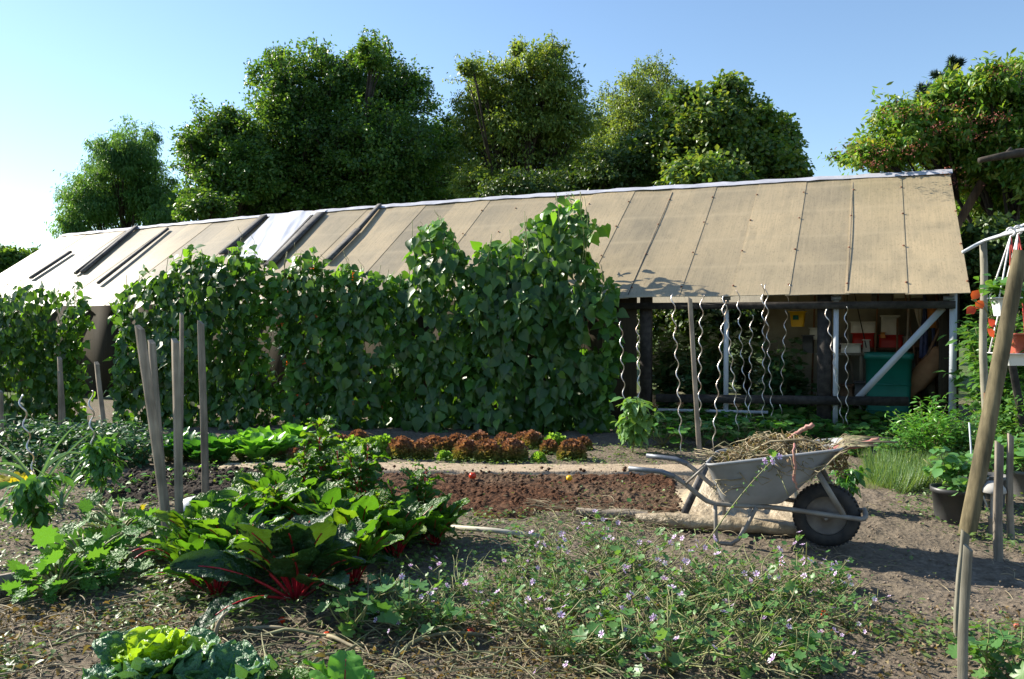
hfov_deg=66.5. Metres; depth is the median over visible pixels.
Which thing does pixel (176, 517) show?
red chard
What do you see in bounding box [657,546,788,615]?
mallow plant
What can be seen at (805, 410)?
strawberry plant
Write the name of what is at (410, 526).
red chard
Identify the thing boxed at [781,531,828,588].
mallow plant
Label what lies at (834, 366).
spiral stake
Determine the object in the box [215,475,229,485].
seedling
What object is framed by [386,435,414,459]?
red lettuce
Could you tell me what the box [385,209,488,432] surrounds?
runner bean
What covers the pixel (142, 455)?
bushy plant
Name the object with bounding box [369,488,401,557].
bolted chard
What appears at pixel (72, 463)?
bushy plant
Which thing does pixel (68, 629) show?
dead vine stem
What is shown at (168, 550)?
red chard
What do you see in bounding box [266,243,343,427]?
runner bean
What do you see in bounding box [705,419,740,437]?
strawberry plant
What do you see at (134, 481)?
seedling
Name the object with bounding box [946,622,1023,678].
broad weed
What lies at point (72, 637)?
dead vine stem
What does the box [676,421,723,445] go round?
strawberry plant
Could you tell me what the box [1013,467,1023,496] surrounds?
plant pot
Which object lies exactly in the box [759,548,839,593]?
mallow plant
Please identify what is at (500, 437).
red lettuce
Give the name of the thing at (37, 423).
bushy plant
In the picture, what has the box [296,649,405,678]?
red chard
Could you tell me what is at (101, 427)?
brassica
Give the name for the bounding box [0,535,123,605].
courgette
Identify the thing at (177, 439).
wooden stake
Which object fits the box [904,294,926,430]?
garden cane
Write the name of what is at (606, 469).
sandy path
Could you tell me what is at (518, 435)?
red lettuce
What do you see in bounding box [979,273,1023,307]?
planter leaves
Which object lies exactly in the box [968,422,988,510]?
white rod
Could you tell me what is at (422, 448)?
red lettuce
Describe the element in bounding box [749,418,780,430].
strawberry plant
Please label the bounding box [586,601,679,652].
mallow plant
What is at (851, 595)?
mallow plant
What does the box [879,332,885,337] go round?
flower pot
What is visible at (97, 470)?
pepper plant
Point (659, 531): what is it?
mallow plant
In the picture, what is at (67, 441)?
bushy plant
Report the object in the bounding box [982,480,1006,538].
mushroom ornament
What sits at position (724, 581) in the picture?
mallow plant
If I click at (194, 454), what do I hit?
spinach
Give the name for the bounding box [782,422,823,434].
strawberry plant
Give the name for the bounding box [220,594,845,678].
stem litter
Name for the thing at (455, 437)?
red lettuce
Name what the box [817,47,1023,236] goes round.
elder tree
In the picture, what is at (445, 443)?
red lettuce
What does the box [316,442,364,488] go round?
bolted chard
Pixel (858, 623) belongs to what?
mallow plant
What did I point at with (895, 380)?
storage bin
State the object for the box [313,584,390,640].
broad weed
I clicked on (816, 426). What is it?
strawberry plant
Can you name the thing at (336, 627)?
dead vine stem
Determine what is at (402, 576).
mallow plant
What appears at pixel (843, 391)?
floor crate
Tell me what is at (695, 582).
mallow plant
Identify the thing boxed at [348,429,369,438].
red lettuce
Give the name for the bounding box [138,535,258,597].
red chard
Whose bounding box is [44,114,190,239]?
willow tree
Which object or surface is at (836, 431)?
strawberry plant
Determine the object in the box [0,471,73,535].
pepper plant
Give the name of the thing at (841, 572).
broad weed
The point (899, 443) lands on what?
marigold bush
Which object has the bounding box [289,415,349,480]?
bolted chard
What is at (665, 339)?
tomato plant
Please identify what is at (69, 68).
sky
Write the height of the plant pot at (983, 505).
0.262 m
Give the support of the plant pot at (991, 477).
on the ground at (986, 567)
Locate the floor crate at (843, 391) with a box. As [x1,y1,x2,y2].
[839,384,854,395]
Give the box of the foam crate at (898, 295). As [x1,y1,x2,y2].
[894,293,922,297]
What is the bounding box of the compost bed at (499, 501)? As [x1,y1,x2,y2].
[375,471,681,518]
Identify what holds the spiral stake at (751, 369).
on the ground at (986, 567)
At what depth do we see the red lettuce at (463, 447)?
8.11 m
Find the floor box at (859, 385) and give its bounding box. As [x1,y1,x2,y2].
[854,381,865,395]
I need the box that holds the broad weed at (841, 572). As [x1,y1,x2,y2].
[823,561,859,584]
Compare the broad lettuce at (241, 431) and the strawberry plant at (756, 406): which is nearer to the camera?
the broad lettuce at (241, 431)
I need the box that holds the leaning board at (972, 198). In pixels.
[957,180,985,228]
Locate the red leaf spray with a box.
[966,290,995,337]
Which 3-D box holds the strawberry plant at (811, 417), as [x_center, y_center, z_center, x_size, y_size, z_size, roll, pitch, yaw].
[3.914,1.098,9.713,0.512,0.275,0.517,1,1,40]
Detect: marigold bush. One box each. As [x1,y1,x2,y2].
[833,430,869,455]
[868,429,922,455]
[881,392,967,459]
[914,412,1008,454]
[959,382,1023,438]
[990,432,1023,473]
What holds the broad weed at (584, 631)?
on the ground at (986, 567)
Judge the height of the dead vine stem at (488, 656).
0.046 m
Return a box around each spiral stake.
[18,394,35,474]
[88,390,94,446]
[619,321,627,443]
[636,319,640,396]
[671,294,681,455]
[698,295,704,426]
[712,300,726,450]
[722,295,738,443]
[736,289,748,417]
[748,315,753,429]
[761,284,765,428]
[764,284,773,428]
[779,285,789,420]
[825,309,844,434]
[844,307,848,429]
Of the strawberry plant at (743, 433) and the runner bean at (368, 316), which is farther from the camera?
the runner bean at (368, 316)
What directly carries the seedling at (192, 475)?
on the tilled bed at (143, 492)
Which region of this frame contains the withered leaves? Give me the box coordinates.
[0,596,1023,678]
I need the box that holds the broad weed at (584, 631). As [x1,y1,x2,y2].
[571,608,638,664]
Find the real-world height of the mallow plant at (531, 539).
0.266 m
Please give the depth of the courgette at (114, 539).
4.26 m
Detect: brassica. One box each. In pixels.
[55,422,100,440]
[83,419,117,435]
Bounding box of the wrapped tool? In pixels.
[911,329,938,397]
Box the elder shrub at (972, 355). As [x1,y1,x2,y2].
[933,275,1023,439]
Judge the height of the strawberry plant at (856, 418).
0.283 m
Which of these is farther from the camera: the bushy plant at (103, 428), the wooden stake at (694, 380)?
the bushy plant at (103, 428)
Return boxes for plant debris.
[686,429,897,495]
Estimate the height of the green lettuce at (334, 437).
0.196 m
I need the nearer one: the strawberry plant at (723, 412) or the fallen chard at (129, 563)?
the fallen chard at (129, 563)
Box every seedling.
[106,485,129,492]
[126,474,148,484]
[145,493,157,500]
[172,469,195,479]
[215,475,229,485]
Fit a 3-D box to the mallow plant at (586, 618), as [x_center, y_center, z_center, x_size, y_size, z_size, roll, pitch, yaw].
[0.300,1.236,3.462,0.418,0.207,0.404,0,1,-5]
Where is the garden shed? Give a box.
[0,169,969,438]
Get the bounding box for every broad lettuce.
[195,434,239,461]
[226,431,250,457]
[231,432,286,461]
[235,427,256,436]
[245,426,276,434]
[259,431,302,454]
[274,422,316,448]
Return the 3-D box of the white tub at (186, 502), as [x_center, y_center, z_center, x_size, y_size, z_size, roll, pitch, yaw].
[-2.298,1.221,5.648,0.265,0.172,0.230,12,1,0]
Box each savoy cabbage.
[82,625,220,678]
[172,639,279,678]
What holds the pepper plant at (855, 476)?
on the ground at (986, 567)
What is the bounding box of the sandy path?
[218,462,700,475]
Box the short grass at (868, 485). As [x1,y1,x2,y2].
[842,460,921,490]
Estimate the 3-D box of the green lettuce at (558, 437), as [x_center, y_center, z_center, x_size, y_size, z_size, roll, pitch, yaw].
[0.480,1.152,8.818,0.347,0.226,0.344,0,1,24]
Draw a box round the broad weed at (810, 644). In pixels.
[776,629,845,678]
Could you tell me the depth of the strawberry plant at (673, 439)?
8.87 m
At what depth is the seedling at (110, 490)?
6.28 m
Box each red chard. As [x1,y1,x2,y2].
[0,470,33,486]
[136,490,262,545]
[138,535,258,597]
[141,518,227,585]
[170,508,395,628]
[181,503,289,550]
[189,487,277,519]
[217,477,306,517]
[231,471,286,485]
[233,466,317,519]
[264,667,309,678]
[265,480,361,525]
[293,490,406,532]
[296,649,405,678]
[331,516,403,584]
[367,492,446,557]
[417,493,472,545]
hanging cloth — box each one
[914,309,922,326]
[919,294,927,357]
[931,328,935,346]
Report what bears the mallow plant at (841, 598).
on the ground at (986, 567)
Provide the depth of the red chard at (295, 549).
3.82 m
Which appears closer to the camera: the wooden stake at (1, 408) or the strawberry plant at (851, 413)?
the wooden stake at (1, 408)
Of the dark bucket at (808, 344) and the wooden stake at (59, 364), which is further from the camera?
the dark bucket at (808, 344)
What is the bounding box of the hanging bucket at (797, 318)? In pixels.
[788,309,806,326]
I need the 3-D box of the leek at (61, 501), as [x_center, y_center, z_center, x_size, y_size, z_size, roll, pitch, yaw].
[-3.398,1.072,5.890,0.674,0.435,0.145,-1,1,-42]
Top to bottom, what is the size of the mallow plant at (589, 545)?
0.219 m
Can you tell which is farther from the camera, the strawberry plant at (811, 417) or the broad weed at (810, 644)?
the strawberry plant at (811, 417)
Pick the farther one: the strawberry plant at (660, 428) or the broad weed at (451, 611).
the strawberry plant at (660, 428)
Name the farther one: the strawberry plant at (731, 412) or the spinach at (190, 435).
the strawberry plant at (731, 412)
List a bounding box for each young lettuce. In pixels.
[436,450,452,460]
[529,451,547,462]
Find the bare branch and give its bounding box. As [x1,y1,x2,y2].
[977,147,1023,162]
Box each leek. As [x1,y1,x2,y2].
[0,423,98,481]
[8,461,85,510]
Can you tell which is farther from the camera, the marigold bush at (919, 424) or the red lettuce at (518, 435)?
the red lettuce at (518, 435)
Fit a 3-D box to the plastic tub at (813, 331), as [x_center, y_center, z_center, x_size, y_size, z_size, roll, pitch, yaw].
[4.475,-0.087,11.555,0.145,0.174,0.340,0,1,25]
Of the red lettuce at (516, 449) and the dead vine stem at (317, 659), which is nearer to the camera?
the dead vine stem at (317, 659)
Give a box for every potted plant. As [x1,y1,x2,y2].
[922,446,971,495]
[956,450,993,476]
[1004,438,1023,471]
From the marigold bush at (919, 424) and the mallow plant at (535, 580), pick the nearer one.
the mallow plant at (535, 580)
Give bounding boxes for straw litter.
[0,495,1023,678]
[0,591,554,678]
[523,495,684,540]
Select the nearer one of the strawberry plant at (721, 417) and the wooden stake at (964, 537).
the wooden stake at (964, 537)
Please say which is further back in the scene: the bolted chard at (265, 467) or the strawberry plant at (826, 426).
the strawberry plant at (826, 426)
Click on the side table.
(861, 355)
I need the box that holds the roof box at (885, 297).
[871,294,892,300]
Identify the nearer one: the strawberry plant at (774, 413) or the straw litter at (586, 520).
the straw litter at (586, 520)
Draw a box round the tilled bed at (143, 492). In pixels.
[97,466,291,504]
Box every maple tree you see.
[165,93,300,221]
[233,25,460,213]
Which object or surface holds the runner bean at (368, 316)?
on the ground at (986, 567)
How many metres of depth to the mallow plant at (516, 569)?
4.25 m
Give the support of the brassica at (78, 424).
on the ground at (986, 567)
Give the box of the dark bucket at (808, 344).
[801,335,814,352]
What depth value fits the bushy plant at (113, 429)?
7.92 m
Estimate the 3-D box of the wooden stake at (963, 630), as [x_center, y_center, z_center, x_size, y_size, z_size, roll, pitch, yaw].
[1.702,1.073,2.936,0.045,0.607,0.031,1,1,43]
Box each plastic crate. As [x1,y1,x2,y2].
[851,333,874,346]
[878,335,903,347]
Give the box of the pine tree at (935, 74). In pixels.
[882,55,967,227]
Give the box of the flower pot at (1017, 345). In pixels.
[1010,333,1023,352]
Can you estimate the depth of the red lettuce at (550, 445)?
8.48 m
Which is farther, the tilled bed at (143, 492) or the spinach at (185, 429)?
the spinach at (185, 429)
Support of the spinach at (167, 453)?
on the ground at (986, 567)
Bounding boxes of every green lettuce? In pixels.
[328,436,341,446]
[342,434,361,448]
[357,436,384,459]
[365,433,394,450]
[541,432,565,445]
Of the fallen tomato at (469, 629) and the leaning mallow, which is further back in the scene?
the leaning mallow
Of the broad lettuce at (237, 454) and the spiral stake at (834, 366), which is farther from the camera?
the spiral stake at (834, 366)
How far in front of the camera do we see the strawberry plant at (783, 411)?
10.36 m
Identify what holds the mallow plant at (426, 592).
on the ground at (986, 567)
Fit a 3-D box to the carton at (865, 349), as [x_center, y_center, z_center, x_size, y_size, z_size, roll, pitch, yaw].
[4.988,0.094,10.991,0.115,0.187,0.140,0,1,25]
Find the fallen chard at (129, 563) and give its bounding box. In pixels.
[120,528,171,571]
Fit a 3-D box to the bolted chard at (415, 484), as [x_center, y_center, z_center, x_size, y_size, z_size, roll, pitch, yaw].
[-0.575,1.075,5.025,0.454,0.572,0.400,0,1,-10]
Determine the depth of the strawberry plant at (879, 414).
9.69 m
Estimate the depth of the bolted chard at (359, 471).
5.12 m
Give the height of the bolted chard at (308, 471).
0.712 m
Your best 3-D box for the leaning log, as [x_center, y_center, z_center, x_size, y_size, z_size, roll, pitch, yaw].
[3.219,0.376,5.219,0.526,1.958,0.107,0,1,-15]
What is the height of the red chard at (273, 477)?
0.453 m
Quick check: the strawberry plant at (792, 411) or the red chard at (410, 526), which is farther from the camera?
the strawberry plant at (792, 411)
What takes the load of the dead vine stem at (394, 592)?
on the ground at (986, 567)
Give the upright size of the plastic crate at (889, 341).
0.177 m
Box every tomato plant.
[638,323,687,407]
[652,332,684,412]
[668,337,715,413]
[681,313,723,407]
[690,328,738,412]
[729,327,764,409]
[751,337,803,410]
[780,337,816,410]
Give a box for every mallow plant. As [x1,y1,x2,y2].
[316,565,434,621]
[360,586,441,632]
[394,571,448,611]
[400,544,491,598]
[417,567,520,627]
[434,569,547,641]
[459,569,515,609]
[469,565,600,629]
[471,589,628,661]
[478,554,572,602]
[480,551,539,581]
[492,534,566,567]
[504,511,598,562]
[513,528,623,587]
[519,537,607,574]
[519,553,609,615]
[523,611,654,678]
[530,543,669,600]
[534,582,634,641]
[542,571,682,621]
[562,518,677,577]
[575,518,647,558]
[586,497,631,554]
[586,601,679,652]
[589,520,672,566]
[595,546,703,598]
[601,522,716,572]
[602,581,769,677]
[632,548,741,619]
[638,534,771,597]
[638,581,739,655]
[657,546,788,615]
[658,579,803,678]
[666,529,784,585]
[681,563,786,624]
[686,533,843,613]
[707,534,838,593]
[717,604,838,661]
[755,560,855,617]
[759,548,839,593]
[760,585,860,643]
[774,620,888,674]
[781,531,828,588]
[788,558,888,607]
[804,590,902,633]
[821,557,854,595]
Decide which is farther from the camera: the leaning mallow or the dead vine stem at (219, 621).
the leaning mallow
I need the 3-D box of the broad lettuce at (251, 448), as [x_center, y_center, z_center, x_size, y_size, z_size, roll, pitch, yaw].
[-2.632,1.112,8.062,0.553,0.297,0.531,0,1,9]
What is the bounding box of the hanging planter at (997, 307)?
[987,227,1022,315]
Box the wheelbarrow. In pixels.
[628,438,867,547]
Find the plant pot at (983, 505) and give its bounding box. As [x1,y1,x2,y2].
[962,475,988,510]
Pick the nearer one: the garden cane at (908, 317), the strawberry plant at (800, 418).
the strawberry plant at (800, 418)
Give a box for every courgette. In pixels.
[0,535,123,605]
[31,523,155,591]
[56,490,160,544]
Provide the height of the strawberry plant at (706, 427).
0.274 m
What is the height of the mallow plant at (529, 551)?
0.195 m
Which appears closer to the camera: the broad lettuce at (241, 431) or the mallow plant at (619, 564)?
the mallow plant at (619, 564)
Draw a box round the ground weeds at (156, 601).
[0,442,1023,678]
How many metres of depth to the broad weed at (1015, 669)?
3.02 m
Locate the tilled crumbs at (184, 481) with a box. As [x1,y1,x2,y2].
[108,464,293,494]
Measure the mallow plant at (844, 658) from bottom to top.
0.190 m
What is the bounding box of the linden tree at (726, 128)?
[615,68,816,322]
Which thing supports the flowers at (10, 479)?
on the ground at (986, 567)
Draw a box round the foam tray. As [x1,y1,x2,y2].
[840,343,861,352]
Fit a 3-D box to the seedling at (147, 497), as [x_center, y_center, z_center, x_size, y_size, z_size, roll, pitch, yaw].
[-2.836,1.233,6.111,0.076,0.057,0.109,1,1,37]
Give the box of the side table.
[814,352,863,420]
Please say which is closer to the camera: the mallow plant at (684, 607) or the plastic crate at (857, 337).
the mallow plant at (684, 607)
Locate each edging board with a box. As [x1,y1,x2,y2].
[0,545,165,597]
[576,507,647,517]
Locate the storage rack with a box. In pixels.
[831,346,920,420]
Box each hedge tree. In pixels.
[467,131,663,197]
[637,309,762,383]
[959,208,1023,397]
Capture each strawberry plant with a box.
[650,420,687,446]
[652,407,673,422]
[653,414,684,435]
[653,415,695,436]
[656,413,680,424]
[658,410,692,427]
[666,406,688,420]
[666,423,702,446]
[670,402,702,414]
[672,410,713,431]
[674,408,713,427]
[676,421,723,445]
[685,414,729,434]
[687,408,726,432]
[701,424,739,446]
[704,412,732,429]
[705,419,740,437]
[709,403,748,413]
[719,420,758,442]
[720,411,759,422]
[723,412,763,438]
[728,421,762,441]
[729,404,765,417]
[739,405,778,424]
[740,419,793,440]
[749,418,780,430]
[757,420,798,435]
[758,404,794,424]
[766,412,799,432]
[774,408,804,419]
[774,413,804,431]
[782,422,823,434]
[783,409,813,426]
[792,419,834,439]
[795,414,829,435]
[798,406,832,417]
[805,404,832,417]
[805,416,840,433]
[808,422,843,438]
[816,408,846,422]
[821,416,855,434]
[822,421,860,437]
[831,405,865,420]
[834,423,877,437]
[838,415,873,434]
[840,408,863,424]
[842,412,885,429]
[845,405,865,411]
[846,411,887,429]
[857,422,892,440]
[859,422,901,445]
[861,414,902,434]
[870,420,924,439]
[874,412,917,436]
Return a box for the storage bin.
[864,352,913,433]
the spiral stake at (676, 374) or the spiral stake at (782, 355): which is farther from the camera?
the spiral stake at (782, 355)
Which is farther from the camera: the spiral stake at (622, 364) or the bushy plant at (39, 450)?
the spiral stake at (622, 364)
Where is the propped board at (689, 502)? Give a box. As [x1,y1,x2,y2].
[681,467,707,513]
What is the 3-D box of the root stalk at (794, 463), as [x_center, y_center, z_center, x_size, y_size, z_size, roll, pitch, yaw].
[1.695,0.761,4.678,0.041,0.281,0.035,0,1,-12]
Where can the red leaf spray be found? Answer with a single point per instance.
(975, 294)
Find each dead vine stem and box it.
[48,626,132,646]
[58,619,75,641]
[214,611,227,635]
[218,619,306,635]
[242,628,359,642]
[306,643,380,669]
[326,634,388,660]
[327,578,368,631]
[383,631,505,665]
[391,578,397,600]
[444,641,532,663]
[488,537,520,554]
[683,607,796,614]
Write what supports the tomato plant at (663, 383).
on the ground at (986, 567)
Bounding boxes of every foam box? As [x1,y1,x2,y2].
[850,322,875,332]
[880,315,899,334]
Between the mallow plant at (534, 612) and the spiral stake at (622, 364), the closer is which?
the mallow plant at (534, 612)
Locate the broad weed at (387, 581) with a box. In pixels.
[351,570,414,613]
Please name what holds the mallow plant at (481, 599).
on the ground at (986, 567)
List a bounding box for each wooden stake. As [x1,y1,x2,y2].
[0,390,4,444]
[57,356,65,429]
[58,371,61,435]
[94,361,106,426]
[134,325,169,527]
[148,339,165,472]
[171,338,182,512]
[179,313,183,457]
[197,320,208,492]
[687,297,702,460]
[953,529,969,638]
[957,544,972,678]
[988,515,992,539]
[993,441,1003,561]
[1006,433,1014,539]
[1009,366,1023,432]
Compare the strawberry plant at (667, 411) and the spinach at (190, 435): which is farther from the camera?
the strawberry plant at (667, 411)
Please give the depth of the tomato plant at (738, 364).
12.66 m
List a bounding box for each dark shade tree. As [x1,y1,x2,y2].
[0,240,40,272]
[412,111,472,198]
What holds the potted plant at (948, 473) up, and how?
in the plant pot at (947, 507)
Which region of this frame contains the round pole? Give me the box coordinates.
[451,525,543,538]
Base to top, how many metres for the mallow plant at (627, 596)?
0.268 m
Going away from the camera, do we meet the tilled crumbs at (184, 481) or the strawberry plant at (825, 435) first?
the tilled crumbs at (184, 481)
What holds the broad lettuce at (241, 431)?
on the ground at (986, 567)
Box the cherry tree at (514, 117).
[439,29,615,198]
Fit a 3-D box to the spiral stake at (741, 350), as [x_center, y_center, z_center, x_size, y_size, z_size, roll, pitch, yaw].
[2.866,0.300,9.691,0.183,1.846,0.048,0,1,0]
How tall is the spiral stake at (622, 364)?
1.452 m
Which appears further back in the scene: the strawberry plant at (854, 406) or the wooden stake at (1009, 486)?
the strawberry plant at (854, 406)
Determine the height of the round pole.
0.042 m
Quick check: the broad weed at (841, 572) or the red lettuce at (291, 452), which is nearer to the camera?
the broad weed at (841, 572)
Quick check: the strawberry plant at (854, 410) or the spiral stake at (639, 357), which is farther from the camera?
the strawberry plant at (854, 410)
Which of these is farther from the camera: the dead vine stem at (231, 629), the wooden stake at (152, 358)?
the wooden stake at (152, 358)
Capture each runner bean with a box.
[0,271,95,424]
[103,229,284,429]
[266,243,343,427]
[308,255,409,430]
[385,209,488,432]
[448,192,637,435]
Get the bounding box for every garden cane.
[810,295,815,405]
[842,294,858,419]
[854,294,866,347]
[874,294,878,351]
[896,318,898,351]
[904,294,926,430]
[906,294,910,351]
[934,294,938,422]
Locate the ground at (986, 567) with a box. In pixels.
[0,325,1023,678]
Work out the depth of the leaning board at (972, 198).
12.14 m
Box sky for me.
[0,0,1023,315]
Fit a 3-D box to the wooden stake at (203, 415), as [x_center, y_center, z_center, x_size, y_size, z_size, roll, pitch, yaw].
[-2.447,0.582,6.196,0.072,1.469,0.047,0,1,8]
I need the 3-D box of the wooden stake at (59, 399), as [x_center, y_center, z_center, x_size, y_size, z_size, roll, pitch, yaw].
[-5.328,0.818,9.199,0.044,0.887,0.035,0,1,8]
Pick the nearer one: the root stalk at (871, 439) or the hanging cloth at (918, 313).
the root stalk at (871, 439)
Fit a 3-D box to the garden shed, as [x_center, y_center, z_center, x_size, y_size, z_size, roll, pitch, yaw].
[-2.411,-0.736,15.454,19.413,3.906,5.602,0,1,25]
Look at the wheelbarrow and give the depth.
4.86 m
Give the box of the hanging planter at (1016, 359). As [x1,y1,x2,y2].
[987,225,1023,365]
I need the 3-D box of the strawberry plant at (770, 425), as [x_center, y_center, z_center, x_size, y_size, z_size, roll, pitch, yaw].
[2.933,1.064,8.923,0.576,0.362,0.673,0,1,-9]
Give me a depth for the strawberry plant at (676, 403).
10.99 m
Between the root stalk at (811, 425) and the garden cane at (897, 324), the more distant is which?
the garden cane at (897, 324)
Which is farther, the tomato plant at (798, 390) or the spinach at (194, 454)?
the tomato plant at (798, 390)
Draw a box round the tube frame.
[961,223,1023,406]
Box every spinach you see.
[145,431,190,460]
[163,426,199,436]
[163,430,200,458]
[169,437,210,462]
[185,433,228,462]
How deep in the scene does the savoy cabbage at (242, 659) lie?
2.90 m
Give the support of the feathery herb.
on the ground at (986, 567)
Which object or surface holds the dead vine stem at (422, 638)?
on the ground at (986, 567)
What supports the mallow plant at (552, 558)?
on the ground at (986, 567)
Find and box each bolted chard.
[233,494,257,514]
[253,457,283,481]
[260,482,291,517]
[285,438,323,491]
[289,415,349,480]
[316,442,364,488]
[328,438,390,502]
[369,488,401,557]
[376,478,420,543]
[399,462,458,546]
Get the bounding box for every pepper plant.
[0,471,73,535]
[73,435,131,508]
[610,396,665,452]
[828,464,871,498]
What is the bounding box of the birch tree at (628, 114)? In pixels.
[583,49,688,347]
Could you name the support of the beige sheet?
on the ground at (986, 567)
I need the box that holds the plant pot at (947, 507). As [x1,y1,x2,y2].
[930,483,965,524]
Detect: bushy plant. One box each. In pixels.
[0,413,59,460]
[0,438,66,475]
[5,414,70,456]
[31,417,106,457]
[43,441,87,479]
[60,413,123,451]
[74,417,146,462]
[108,425,170,467]
[116,416,170,449]
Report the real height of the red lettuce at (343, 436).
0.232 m
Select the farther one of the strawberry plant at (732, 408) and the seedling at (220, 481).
the strawberry plant at (732, 408)
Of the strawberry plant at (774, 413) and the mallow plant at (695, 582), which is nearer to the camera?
the mallow plant at (695, 582)
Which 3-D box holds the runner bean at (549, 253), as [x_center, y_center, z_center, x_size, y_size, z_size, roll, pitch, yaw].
[0.348,-0.343,10.629,2.576,3.394,1.802,0,1,0]
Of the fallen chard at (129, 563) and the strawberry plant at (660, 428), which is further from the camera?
the strawberry plant at (660, 428)
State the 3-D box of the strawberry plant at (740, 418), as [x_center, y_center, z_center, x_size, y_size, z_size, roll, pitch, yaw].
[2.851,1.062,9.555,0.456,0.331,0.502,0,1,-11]
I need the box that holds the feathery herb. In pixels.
[857,444,968,492]
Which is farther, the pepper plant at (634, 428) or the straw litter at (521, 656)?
the pepper plant at (634, 428)
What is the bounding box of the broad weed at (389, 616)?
[375,577,442,635]
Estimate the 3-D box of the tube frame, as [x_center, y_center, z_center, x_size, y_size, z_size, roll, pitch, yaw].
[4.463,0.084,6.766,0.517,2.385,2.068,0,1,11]
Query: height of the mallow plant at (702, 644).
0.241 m
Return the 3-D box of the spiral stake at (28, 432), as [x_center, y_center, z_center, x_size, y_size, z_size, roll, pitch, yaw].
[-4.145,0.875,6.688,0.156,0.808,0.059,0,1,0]
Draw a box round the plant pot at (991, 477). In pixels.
[985,472,1005,506]
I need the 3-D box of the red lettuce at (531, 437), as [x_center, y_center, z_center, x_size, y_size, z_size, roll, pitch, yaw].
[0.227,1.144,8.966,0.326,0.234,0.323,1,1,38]
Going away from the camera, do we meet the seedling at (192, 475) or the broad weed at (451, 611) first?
the broad weed at (451, 611)
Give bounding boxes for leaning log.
[958,250,1023,538]
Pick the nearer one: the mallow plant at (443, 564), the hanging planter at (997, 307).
the mallow plant at (443, 564)
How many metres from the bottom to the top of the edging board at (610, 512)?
0.050 m
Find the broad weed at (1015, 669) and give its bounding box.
[969,627,1023,678]
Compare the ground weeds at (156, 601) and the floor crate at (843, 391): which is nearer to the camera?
the ground weeds at (156, 601)
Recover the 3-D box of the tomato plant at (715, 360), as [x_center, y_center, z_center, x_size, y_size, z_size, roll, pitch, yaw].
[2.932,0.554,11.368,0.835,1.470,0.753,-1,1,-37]
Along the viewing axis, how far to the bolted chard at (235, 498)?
4.74 m
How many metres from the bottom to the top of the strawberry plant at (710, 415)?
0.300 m
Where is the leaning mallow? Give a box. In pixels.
[698,449,782,554]
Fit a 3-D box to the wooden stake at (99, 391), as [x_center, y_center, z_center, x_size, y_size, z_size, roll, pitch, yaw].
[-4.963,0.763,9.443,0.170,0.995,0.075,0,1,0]
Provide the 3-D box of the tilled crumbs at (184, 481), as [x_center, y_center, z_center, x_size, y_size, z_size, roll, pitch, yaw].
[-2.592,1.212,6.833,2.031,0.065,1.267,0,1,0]
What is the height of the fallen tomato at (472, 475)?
0.056 m
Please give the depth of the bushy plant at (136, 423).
8.76 m
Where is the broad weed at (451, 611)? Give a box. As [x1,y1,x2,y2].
[418,591,466,634]
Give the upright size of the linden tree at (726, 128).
8.488 m
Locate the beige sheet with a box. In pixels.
[634,469,801,536]
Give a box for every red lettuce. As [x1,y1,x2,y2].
[267,447,289,460]
[286,447,299,459]
[337,434,348,440]
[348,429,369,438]
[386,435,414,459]
[408,438,435,459]
[424,435,439,446]
[433,436,453,452]
[449,432,466,442]
[452,437,474,460]
[468,429,489,440]
[471,438,500,462]
[494,431,512,445]
[499,438,528,462]
[513,430,525,440]
[521,429,543,448]
[538,438,557,454]
[556,438,587,460]
[577,436,592,450]
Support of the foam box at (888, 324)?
on the plastic crate at (889, 341)
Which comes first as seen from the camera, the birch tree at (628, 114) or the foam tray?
the foam tray
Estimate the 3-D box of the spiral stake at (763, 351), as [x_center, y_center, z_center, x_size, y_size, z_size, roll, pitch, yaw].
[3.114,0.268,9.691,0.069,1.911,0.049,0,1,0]
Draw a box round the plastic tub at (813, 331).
[809,328,816,339]
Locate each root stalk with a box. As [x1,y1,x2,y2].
[750,438,835,466]
[788,422,814,437]
[792,443,798,489]
[828,437,879,449]
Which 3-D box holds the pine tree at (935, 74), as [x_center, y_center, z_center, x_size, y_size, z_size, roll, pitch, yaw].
[9.574,-2.522,17.045,4.170,7.218,4.215,0,1,0]
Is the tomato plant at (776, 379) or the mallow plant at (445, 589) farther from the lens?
the tomato plant at (776, 379)
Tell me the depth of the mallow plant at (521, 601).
3.55 m
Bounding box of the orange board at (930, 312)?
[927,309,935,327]
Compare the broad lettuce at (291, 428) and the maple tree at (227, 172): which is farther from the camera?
the maple tree at (227, 172)
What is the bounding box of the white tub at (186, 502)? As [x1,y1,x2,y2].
[183,496,194,511]
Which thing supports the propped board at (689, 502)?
on the ground at (986, 567)
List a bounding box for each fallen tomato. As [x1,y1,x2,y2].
[278,616,284,623]
[467,627,474,631]
[469,472,475,478]
[1013,623,1019,628]

